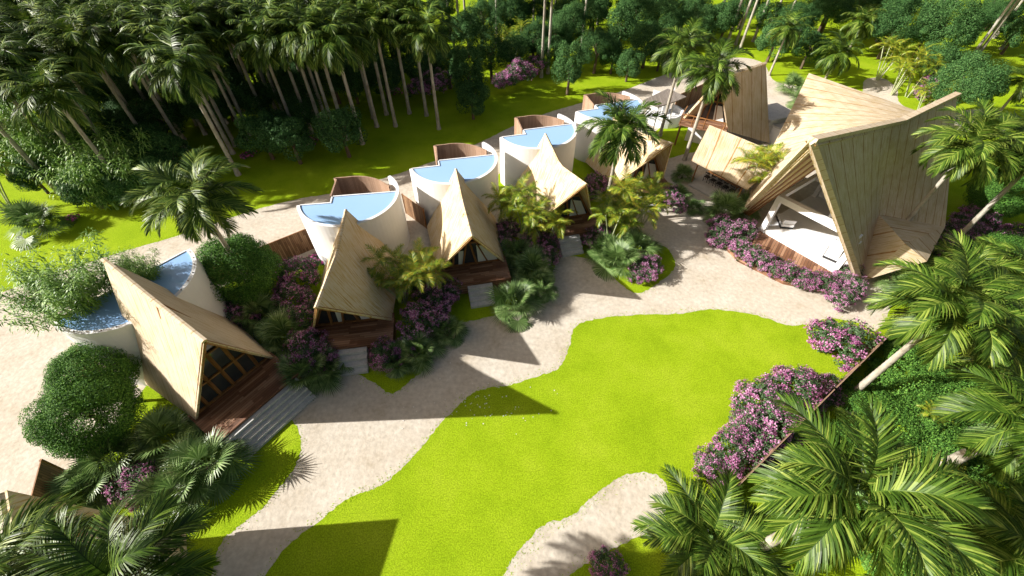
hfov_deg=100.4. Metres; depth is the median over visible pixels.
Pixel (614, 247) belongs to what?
fan palm
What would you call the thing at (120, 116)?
broadleaf tree
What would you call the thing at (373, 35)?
royal palm
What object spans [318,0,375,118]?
royal palm
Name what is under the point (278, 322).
fan palm
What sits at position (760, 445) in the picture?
bougainvillea
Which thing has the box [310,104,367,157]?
broadleaf tree
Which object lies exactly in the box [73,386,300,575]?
lawn border
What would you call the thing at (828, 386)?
bougainvillea
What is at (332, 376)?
fan palm
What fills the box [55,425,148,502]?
fan palm
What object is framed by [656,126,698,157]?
courtyard lawn
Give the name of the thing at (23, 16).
royal palm
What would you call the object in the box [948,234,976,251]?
bougainvillea
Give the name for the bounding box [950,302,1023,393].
royal palm
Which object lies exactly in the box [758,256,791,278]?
bougainvillea
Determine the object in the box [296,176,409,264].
pool house
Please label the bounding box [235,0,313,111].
royal palm
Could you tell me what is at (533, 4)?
broadleaf tree
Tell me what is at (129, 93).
broadleaf tree
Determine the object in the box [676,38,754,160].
royal palm
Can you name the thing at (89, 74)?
broadleaf tree
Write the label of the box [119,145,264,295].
royal palm
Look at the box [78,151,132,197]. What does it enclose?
broadleaf tree
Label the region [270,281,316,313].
bougainvillea
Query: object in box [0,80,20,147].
royal palm
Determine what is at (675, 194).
bougainvillea
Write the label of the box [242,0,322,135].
royal palm
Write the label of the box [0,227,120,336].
bamboo
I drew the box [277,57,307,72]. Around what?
broadleaf tree
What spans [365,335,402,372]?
bougainvillea
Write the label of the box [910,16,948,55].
broadleaf tree
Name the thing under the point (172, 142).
broadleaf tree
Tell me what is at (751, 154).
areca palm
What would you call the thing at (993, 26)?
royal palm
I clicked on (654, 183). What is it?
areca palm
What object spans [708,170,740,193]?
dining table
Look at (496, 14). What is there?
royal palm
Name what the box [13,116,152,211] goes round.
bamboo
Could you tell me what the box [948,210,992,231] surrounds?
bougainvillea
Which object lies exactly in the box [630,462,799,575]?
royal palm
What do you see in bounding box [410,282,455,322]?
bougainvillea
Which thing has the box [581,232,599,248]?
bougainvillea
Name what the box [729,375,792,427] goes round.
bougainvillea
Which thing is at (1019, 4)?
royal palm
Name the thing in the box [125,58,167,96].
broadleaf tree
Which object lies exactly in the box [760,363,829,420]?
bougainvillea
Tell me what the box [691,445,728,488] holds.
bougainvillea
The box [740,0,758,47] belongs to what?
royal palm
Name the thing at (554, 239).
bougainvillea
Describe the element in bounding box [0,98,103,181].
bamboo
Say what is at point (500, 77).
bougainvillea
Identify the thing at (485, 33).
broadleaf tree
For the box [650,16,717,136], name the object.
royal palm
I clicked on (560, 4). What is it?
broadleaf tree
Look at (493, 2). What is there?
broadleaf tree
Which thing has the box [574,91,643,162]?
pool house
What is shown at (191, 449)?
fan palm
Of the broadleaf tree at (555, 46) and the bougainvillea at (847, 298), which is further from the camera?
the broadleaf tree at (555, 46)
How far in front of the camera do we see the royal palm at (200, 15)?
36.42 m
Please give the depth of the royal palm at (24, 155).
34.72 m
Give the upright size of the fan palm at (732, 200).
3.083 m
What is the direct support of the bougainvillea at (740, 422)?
on the lawn at (475, 496)
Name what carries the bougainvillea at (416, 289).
on the garden bed at (461, 309)
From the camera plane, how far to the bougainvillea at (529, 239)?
31.94 m
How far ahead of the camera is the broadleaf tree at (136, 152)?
36.69 m
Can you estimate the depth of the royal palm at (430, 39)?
38.50 m
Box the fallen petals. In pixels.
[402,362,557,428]
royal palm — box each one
[0,0,43,28]
[0,0,108,127]
[0,2,31,35]
[0,7,45,60]
[0,19,76,154]
[0,22,106,146]
[0,23,59,157]
[0,56,127,194]
[0,66,60,193]
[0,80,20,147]
[0,491,99,575]
[11,486,221,575]
[14,0,95,29]
[17,0,92,67]
[18,0,135,115]
[24,3,137,125]
[48,3,162,128]
[56,2,187,150]
[62,0,186,139]
[74,0,161,91]
[90,0,197,125]
[95,0,207,135]
[115,9,235,154]
[115,21,241,176]
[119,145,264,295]
[125,0,235,146]
[134,0,228,124]
[144,0,247,140]
[145,0,252,135]
[184,0,254,101]
[189,0,263,110]
[196,0,282,109]
[218,1,297,134]
[222,0,276,109]
[227,0,313,133]
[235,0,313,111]
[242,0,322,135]
[262,0,326,116]
[263,1,338,125]
[267,0,352,140]
[288,3,375,144]
[295,0,331,70]
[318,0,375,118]
[319,0,390,127]
[324,0,397,115]
[339,0,411,127]
[357,0,423,114]
[376,0,446,116]
[391,0,462,129]
[456,0,458,14]
[495,0,497,37]
[539,0,545,77]
[546,0,552,73]
[574,89,672,220]
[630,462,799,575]
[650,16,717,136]
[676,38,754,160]
[727,0,742,45]
[734,0,751,44]
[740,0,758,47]
[746,391,1001,575]
[751,0,769,41]
[766,8,816,75]
[796,0,820,29]
[810,29,867,78]
[838,4,891,49]
[847,230,1023,396]
[865,0,890,36]
[906,98,1023,220]
[907,233,1023,295]
[928,347,1023,485]
[935,473,1023,575]
[950,104,1023,243]
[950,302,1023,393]
[966,234,1023,307]
[973,0,1014,55]
[978,0,1019,55]
[984,109,1023,160]
[993,0,1023,38]
[993,54,1023,116]
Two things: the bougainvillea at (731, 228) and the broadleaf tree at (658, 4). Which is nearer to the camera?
the bougainvillea at (731, 228)
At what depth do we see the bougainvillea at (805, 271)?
29.55 m
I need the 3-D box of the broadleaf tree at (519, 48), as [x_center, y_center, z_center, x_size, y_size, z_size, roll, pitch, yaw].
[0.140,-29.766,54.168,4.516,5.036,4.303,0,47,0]
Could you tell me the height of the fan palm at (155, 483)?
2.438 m
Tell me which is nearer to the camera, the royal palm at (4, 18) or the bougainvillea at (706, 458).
the bougainvillea at (706, 458)
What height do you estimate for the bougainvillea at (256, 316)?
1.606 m
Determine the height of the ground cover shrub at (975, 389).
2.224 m
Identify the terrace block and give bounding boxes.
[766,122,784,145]
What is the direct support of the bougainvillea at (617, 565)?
on the lawn at (475, 496)
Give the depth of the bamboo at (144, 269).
23.44 m
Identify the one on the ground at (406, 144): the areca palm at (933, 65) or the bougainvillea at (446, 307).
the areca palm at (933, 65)
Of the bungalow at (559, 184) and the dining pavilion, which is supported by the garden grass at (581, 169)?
the bungalow at (559, 184)
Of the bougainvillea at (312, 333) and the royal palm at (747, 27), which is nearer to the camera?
the bougainvillea at (312, 333)
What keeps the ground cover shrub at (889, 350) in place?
on the lawn at (475, 496)
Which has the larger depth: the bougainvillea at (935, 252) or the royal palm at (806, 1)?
the royal palm at (806, 1)
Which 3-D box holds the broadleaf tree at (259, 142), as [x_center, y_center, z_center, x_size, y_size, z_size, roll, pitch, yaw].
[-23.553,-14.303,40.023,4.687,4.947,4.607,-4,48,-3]
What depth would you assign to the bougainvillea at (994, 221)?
33.48 m
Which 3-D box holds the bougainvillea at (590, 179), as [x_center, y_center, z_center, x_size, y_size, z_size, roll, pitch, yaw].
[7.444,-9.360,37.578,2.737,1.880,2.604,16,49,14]
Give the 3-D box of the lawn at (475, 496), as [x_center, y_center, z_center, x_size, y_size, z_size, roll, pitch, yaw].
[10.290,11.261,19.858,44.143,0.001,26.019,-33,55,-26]
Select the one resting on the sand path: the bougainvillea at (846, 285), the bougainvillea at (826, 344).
the bougainvillea at (846, 285)
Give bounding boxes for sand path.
[0,57,900,575]
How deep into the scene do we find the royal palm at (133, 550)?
10.05 m
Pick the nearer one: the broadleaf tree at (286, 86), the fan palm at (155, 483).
the fan palm at (155, 483)
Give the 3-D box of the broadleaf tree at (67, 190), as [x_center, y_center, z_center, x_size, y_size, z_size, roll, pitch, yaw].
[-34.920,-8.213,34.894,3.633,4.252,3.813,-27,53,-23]
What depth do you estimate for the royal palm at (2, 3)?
35.85 m
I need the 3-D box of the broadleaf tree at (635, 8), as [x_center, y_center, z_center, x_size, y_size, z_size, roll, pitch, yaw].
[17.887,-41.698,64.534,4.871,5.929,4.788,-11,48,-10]
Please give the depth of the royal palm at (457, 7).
63.46 m
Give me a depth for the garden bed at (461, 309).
28.86 m
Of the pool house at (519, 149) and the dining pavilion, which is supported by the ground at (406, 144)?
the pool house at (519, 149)
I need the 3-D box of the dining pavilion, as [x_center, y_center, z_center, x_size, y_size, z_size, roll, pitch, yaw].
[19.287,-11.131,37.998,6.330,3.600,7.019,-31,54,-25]
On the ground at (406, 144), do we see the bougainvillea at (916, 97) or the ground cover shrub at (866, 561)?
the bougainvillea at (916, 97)
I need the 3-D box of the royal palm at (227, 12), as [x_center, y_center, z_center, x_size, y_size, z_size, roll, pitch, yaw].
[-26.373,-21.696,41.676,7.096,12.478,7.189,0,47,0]
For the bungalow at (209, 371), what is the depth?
22.29 m
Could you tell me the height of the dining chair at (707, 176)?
0.950 m
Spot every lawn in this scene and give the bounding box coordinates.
[234,255,425,393]
[265,309,1021,575]
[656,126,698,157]
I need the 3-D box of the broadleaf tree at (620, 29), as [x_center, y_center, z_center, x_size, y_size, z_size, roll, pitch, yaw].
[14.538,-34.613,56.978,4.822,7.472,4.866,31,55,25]
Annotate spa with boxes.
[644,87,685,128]
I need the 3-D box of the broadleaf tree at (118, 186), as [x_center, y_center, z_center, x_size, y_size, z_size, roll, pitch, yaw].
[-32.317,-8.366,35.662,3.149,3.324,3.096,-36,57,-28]
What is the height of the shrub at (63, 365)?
4.689 m
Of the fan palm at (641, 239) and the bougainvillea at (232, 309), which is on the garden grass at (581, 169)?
the fan palm at (641, 239)
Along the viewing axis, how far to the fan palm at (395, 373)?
25.12 m
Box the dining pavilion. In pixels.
[688,125,778,198]
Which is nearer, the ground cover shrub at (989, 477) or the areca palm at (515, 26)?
the ground cover shrub at (989, 477)
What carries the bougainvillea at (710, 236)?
on the sand path
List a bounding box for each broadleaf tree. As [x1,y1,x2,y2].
[0,79,33,118]
[0,124,28,168]
[6,155,58,193]
[23,65,69,90]
[34,115,88,157]
[52,162,112,208]
[63,123,118,164]
[64,60,95,94]
[66,77,112,126]
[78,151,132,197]
[82,60,142,108]
[94,102,159,140]
[99,166,145,204]
[100,79,159,119]
[107,139,156,175]
[115,122,170,153]
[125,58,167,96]
[129,99,185,135]
[130,155,181,197]
[137,131,196,175]
[157,79,201,126]
[172,78,230,131]
[183,66,220,82]
[208,49,243,84]
[210,81,239,121]
[214,69,250,111]
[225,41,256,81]
[233,108,284,159]
[254,62,284,93]
[255,108,292,148]
[259,115,317,164]
[268,66,323,111]
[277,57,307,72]
[281,91,319,131]
[302,59,356,104]
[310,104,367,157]
[334,60,372,103]
[342,38,388,73]
[357,51,406,101]
[382,36,412,72]
[402,49,436,85]
[427,0,460,31]
[432,44,468,88]
[436,14,465,46]
[448,41,488,105]
[451,6,484,57]
[455,76,490,119]
[464,0,497,29]
[473,18,509,78]
[487,0,527,38]
[491,0,531,30]
[496,30,530,68]
[514,15,551,64]
[524,0,550,31]
[534,34,563,67]
[539,14,576,47]
[546,0,581,40]
[551,40,585,94]
[552,0,589,56]
[574,24,619,73]
[581,0,610,37]
[584,0,613,33]
[598,39,626,73]
[606,0,638,46]
[614,0,645,32]
[616,45,645,81]
[619,0,655,36]
[628,20,671,68]
[644,0,677,34]
[646,0,691,34]
[647,37,677,71]
[676,0,694,26]
[682,0,714,22]
[685,14,713,48]
[701,2,733,41]
[713,0,742,43]
[727,0,766,28]
[754,18,792,62]
[755,0,791,28]
[778,0,824,32]
[791,26,830,68]
[809,0,850,32]
[811,0,858,35]
[847,0,884,30]
[860,0,939,58]
[906,0,994,64]
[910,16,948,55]
[920,42,967,84]
[926,49,1012,106]
[960,3,996,36]
[980,0,1023,29]
[980,0,1023,47]
[991,15,1023,54]
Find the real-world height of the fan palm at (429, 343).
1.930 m
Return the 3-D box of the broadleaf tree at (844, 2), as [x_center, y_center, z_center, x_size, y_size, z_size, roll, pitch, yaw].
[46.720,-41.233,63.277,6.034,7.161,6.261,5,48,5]
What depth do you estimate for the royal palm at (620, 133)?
28.73 m
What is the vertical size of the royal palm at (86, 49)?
12.979 m
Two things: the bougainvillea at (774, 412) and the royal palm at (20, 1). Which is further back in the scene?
the royal palm at (20, 1)
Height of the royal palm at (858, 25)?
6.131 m
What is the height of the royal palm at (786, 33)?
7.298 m
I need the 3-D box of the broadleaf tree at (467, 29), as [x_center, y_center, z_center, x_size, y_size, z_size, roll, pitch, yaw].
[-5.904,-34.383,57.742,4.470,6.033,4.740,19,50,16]
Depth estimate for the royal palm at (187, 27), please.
35.33 m
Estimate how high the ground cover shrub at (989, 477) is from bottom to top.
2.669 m
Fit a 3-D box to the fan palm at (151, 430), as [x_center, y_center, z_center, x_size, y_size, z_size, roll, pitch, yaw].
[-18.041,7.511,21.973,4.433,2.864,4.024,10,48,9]
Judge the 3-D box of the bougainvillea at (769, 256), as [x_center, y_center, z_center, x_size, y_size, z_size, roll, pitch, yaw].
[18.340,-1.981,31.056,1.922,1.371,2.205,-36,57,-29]
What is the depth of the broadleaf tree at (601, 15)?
61.57 m
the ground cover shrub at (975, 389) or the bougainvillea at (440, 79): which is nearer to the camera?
the ground cover shrub at (975, 389)
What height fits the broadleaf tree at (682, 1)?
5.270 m
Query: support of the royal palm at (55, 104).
on the ground at (406, 144)
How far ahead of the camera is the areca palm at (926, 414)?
22.07 m
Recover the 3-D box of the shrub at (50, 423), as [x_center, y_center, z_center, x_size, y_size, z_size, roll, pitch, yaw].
[-21.030,6.257,21.364,4.813,4.604,4.403,23,52,20]
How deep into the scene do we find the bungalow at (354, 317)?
26.03 m
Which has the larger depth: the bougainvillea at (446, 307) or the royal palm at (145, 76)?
the royal palm at (145, 76)
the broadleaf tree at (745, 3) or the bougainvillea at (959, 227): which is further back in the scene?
the broadleaf tree at (745, 3)
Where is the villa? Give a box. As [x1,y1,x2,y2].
[722,73,961,291]
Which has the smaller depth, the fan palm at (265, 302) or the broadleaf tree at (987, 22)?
the fan palm at (265, 302)
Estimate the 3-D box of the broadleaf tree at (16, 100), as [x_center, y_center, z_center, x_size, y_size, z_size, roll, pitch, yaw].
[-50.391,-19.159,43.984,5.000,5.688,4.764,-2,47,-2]
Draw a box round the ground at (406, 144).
[0,0,1023,349]
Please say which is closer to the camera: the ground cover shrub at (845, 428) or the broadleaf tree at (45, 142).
the ground cover shrub at (845, 428)
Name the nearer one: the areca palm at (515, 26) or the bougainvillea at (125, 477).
the bougainvillea at (125, 477)
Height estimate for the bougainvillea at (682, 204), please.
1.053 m
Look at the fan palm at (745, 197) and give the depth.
35.39 m
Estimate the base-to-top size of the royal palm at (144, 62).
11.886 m
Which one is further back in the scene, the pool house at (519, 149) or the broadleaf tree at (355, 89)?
the broadleaf tree at (355, 89)
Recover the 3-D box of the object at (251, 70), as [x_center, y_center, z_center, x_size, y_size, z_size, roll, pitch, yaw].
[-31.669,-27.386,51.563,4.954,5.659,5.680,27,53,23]
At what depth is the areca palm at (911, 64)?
48.79 m
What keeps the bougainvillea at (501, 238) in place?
on the garden bed at (461, 309)
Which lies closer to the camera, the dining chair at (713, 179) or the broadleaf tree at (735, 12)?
the dining chair at (713, 179)
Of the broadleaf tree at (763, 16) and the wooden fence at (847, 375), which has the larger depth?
the broadleaf tree at (763, 16)
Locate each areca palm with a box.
[0,151,26,211]
[360,244,434,304]
[386,237,453,301]
[481,182,530,229]
[495,16,529,52]
[500,170,553,236]
[520,197,578,245]
[588,184,644,238]
[604,164,670,235]
[629,170,673,223]
[730,142,783,193]
[758,141,803,189]
[870,36,920,80]
[881,43,940,95]
[900,53,948,97]
[913,78,961,108]
[917,400,954,430]
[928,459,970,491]
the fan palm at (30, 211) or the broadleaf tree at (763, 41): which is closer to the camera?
the fan palm at (30, 211)
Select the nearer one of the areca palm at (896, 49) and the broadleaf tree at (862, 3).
the areca palm at (896, 49)
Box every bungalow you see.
[0,490,186,574]
[100,257,315,457]
[307,209,398,376]
[427,168,510,308]
[513,133,600,256]
[585,117,673,211]
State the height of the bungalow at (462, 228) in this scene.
6.400 m
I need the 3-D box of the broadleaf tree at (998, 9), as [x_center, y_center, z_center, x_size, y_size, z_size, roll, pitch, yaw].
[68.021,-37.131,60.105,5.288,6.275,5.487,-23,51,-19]
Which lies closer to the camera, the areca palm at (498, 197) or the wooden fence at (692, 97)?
the areca palm at (498, 197)
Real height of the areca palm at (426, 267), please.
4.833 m
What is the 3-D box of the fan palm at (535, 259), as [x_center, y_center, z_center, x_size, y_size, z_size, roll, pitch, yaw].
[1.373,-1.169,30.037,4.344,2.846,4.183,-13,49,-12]
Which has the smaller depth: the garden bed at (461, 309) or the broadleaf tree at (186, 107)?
the garden bed at (461, 309)
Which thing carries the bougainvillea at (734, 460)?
on the lawn at (475, 496)
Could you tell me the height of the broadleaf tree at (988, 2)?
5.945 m
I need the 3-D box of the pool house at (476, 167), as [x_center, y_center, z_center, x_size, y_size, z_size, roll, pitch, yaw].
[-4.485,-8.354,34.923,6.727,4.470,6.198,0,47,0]
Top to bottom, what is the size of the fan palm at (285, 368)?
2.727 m
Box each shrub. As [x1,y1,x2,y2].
[17,369,147,461]
[41,341,141,413]
[195,232,283,306]
[807,417,893,482]
[819,489,927,575]
[833,374,955,453]
[855,435,959,535]
[864,332,960,408]
[885,399,990,484]
[904,354,990,429]
[916,486,1022,574]
[917,418,1023,528]
[937,368,1023,444]
[963,166,1023,217]
[973,230,1023,272]
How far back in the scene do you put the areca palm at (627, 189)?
30.86 m
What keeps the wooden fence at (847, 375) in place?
on the lawn at (475, 496)
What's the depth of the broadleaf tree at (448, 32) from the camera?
58.57 m
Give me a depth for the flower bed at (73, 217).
35.20 m
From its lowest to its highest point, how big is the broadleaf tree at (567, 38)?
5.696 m
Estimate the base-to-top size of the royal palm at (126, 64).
12.638 m
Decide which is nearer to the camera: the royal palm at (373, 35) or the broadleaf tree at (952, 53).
the royal palm at (373, 35)
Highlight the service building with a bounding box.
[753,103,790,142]
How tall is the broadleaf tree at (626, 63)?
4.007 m
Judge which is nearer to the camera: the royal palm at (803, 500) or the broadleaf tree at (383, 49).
the royal palm at (803, 500)
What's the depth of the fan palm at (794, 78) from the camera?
50.92 m
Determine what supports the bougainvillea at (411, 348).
on the garden lawn at (382, 380)
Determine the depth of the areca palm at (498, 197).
31.93 m
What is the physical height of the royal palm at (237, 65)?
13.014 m
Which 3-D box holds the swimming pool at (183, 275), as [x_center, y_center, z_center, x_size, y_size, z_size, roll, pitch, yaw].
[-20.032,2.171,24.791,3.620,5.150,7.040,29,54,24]
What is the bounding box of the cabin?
[674,62,769,145]
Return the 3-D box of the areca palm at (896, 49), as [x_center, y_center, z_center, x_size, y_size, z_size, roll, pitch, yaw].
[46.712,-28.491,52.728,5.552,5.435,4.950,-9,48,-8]
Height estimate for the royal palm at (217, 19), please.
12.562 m
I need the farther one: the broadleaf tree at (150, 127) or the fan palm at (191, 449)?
the broadleaf tree at (150, 127)
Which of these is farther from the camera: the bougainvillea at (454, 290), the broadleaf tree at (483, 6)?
the broadleaf tree at (483, 6)
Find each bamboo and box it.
[0,93,41,175]
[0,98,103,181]
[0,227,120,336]
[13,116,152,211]
[85,245,163,291]
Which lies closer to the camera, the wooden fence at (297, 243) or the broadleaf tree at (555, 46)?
the wooden fence at (297, 243)
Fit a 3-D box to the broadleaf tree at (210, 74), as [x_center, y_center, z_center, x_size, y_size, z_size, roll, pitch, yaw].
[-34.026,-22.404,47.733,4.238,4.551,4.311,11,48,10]
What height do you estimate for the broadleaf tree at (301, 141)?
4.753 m
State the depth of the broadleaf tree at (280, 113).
40.98 m
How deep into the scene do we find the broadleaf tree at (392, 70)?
47.23 m
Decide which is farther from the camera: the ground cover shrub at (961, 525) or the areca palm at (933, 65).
the areca palm at (933, 65)
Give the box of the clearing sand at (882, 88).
[863,78,902,105]
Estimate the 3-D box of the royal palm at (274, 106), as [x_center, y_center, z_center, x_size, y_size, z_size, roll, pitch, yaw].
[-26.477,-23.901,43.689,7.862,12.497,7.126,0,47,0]
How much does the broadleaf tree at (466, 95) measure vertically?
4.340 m
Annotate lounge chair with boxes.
[776,213,796,229]
[822,239,842,262]
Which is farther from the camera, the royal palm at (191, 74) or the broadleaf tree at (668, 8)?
the broadleaf tree at (668, 8)
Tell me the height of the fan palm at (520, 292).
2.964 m
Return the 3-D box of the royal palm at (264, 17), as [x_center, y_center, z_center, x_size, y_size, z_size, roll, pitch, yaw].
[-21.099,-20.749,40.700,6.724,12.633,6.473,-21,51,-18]
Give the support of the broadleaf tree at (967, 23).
on the ground at (406, 144)
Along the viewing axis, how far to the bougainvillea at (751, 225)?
33.20 m
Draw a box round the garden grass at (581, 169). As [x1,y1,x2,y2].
[498,158,675,292]
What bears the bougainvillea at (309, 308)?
on the garden lawn at (382, 380)
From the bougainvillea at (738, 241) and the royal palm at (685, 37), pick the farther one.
the royal palm at (685, 37)
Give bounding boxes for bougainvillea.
[101,459,160,512]
[143,464,163,490]
[223,296,248,326]
[230,305,261,333]
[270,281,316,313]
[272,255,321,296]
[276,326,333,371]
[287,300,315,330]
[306,339,339,375]
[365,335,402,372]
[388,259,431,297]
[391,335,418,359]
[396,299,450,345]
[403,77,429,96]
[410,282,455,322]
[422,67,452,95]
[427,276,464,308]
[491,71,515,88]
[496,217,520,236]
[496,228,514,252]
[503,58,539,85]
[517,232,541,253]
[525,54,547,71]
[530,244,562,268]
[533,229,560,251]
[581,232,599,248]
[582,170,607,194]
[585,221,612,245]
[587,185,598,200]
[587,545,630,575]
[627,266,650,283]
[628,249,664,281]
[663,185,685,204]
[667,197,687,213]
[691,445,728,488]
[704,222,734,247]
[705,213,732,235]
[705,426,761,479]
[718,220,746,244]
[720,404,778,454]
[722,232,752,256]
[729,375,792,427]
[732,218,759,238]
[733,241,765,263]
[733,424,780,473]
[738,397,807,458]
[745,250,779,270]
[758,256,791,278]
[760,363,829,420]
[774,259,803,283]
[789,267,818,288]
[797,366,846,407]
[798,269,829,290]
[803,316,885,372]
[812,270,842,294]
[823,287,860,312]
[824,278,858,301]
[831,264,866,283]
[841,274,868,298]
[875,36,895,48]
[912,72,951,93]
[914,85,935,101]
[930,245,960,261]
[933,234,961,250]
[941,218,980,236]
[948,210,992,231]
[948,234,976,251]
[957,201,996,222]
[957,222,992,239]
[967,210,1003,232]
[992,221,1023,244]
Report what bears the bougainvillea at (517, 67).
on the ground at (406, 144)
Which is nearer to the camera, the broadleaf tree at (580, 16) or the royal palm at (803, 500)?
the royal palm at (803, 500)
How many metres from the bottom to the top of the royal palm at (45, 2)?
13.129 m
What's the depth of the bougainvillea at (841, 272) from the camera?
30.07 m
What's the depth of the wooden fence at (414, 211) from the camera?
34.54 m
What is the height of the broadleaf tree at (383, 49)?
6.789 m
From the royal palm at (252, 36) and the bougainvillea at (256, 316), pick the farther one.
the royal palm at (252, 36)
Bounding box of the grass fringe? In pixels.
[8,79,922,575]
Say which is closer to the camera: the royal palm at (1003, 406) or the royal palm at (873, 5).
the royal palm at (1003, 406)
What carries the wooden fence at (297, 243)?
on the sand path
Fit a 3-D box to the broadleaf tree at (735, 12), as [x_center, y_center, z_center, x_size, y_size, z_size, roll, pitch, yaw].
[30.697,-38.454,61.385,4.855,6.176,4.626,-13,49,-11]
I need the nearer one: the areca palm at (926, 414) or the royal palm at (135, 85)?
the areca palm at (926, 414)
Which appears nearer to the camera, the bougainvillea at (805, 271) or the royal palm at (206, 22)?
the bougainvillea at (805, 271)
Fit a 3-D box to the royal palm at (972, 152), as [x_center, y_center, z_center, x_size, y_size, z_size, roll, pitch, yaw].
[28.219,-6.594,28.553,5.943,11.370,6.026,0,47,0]
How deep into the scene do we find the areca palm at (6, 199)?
34.96 m
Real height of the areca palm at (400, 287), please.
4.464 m
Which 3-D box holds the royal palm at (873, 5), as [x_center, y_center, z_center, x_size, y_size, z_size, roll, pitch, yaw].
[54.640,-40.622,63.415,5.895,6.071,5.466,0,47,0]
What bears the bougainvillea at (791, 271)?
on the sand path
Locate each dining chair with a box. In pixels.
[703,172,709,182]
[709,175,716,185]
[715,178,722,189]
[721,182,728,191]
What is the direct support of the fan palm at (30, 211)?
on the ground at (406, 144)
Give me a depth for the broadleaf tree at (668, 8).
58.97 m
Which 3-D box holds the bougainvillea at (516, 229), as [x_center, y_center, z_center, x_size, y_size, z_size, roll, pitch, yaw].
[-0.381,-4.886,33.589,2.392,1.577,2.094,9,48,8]
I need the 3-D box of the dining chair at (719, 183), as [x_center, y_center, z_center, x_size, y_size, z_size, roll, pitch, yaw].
[18.451,-9.314,37.910,0.440,0.950,0.440,-28,53,-24]
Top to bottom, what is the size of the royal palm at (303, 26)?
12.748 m
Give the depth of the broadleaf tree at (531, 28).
54.17 m
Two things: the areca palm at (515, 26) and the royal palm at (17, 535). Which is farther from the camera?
the areca palm at (515, 26)
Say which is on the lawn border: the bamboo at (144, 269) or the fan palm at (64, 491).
the fan palm at (64, 491)
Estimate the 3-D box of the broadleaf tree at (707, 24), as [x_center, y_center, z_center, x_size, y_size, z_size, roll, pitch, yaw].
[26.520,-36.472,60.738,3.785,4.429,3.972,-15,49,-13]
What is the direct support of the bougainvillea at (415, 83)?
on the ground at (406, 144)
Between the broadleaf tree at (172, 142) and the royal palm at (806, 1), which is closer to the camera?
the broadleaf tree at (172, 142)
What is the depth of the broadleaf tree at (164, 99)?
43.01 m
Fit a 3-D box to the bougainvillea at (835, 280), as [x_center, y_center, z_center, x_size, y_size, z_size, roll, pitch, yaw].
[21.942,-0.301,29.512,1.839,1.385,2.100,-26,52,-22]
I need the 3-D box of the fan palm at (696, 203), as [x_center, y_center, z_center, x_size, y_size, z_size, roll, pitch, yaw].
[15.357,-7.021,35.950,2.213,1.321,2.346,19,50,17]
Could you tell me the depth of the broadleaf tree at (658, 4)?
61.62 m
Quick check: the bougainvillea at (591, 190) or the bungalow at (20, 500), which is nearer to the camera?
the bungalow at (20, 500)
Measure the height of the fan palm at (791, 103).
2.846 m
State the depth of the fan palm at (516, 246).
31.21 m
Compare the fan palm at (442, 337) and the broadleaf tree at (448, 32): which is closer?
the fan palm at (442, 337)
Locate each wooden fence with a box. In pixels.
[31,459,68,498]
[213,229,313,276]
[401,193,426,228]
[675,84,705,108]
[737,334,887,485]
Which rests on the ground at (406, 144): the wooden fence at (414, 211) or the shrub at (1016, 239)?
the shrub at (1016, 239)
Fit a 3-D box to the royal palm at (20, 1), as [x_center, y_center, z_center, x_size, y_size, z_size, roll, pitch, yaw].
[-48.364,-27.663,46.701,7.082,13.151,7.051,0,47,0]
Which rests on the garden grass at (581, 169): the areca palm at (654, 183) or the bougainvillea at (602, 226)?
the bougainvillea at (602, 226)
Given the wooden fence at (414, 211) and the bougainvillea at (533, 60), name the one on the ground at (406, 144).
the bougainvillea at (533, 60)
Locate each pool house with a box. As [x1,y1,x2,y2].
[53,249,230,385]
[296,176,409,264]
[409,142,498,223]
[500,114,576,189]
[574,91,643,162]
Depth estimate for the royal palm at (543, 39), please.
51.65 m
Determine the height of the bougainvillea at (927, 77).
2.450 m
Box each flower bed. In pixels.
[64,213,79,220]
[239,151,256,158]
[304,252,323,267]
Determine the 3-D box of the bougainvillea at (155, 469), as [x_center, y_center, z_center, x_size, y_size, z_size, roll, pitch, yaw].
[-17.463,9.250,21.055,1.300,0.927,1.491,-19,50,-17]
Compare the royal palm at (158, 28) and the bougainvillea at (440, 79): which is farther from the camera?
the bougainvillea at (440, 79)
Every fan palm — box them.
[0,198,75,250]
[41,453,132,510]
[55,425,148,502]
[121,454,223,543]
[128,403,205,472]
[157,427,262,507]
[228,291,290,338]
[250,303,311,357]
[273,349,334,401]
[301,343,353,396]
[370,339,414,381]
[399,330,448,377]
[428,314,470,349]
[484,279,547,332]
[499,237,537,276]
[510,245,557,295]
[521,265,559,303]
[582,229,621,269]
[591,233,641,281]
[618,226,665,267]
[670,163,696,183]
[670,181,694,203]
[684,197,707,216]
[701,188,747,226]
[727,190,762,223]
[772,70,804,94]
[785,89,800,108]
[874,267,924,292]
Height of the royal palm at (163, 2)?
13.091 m
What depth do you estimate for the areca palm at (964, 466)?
20.22 m
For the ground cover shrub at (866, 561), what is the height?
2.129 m
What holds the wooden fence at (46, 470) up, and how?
on the sand path
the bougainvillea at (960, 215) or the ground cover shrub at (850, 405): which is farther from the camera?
the bougainvillea at (960, 215)
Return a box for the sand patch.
[503,472,667,575]
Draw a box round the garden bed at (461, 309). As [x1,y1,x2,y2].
[417,235,554,327]

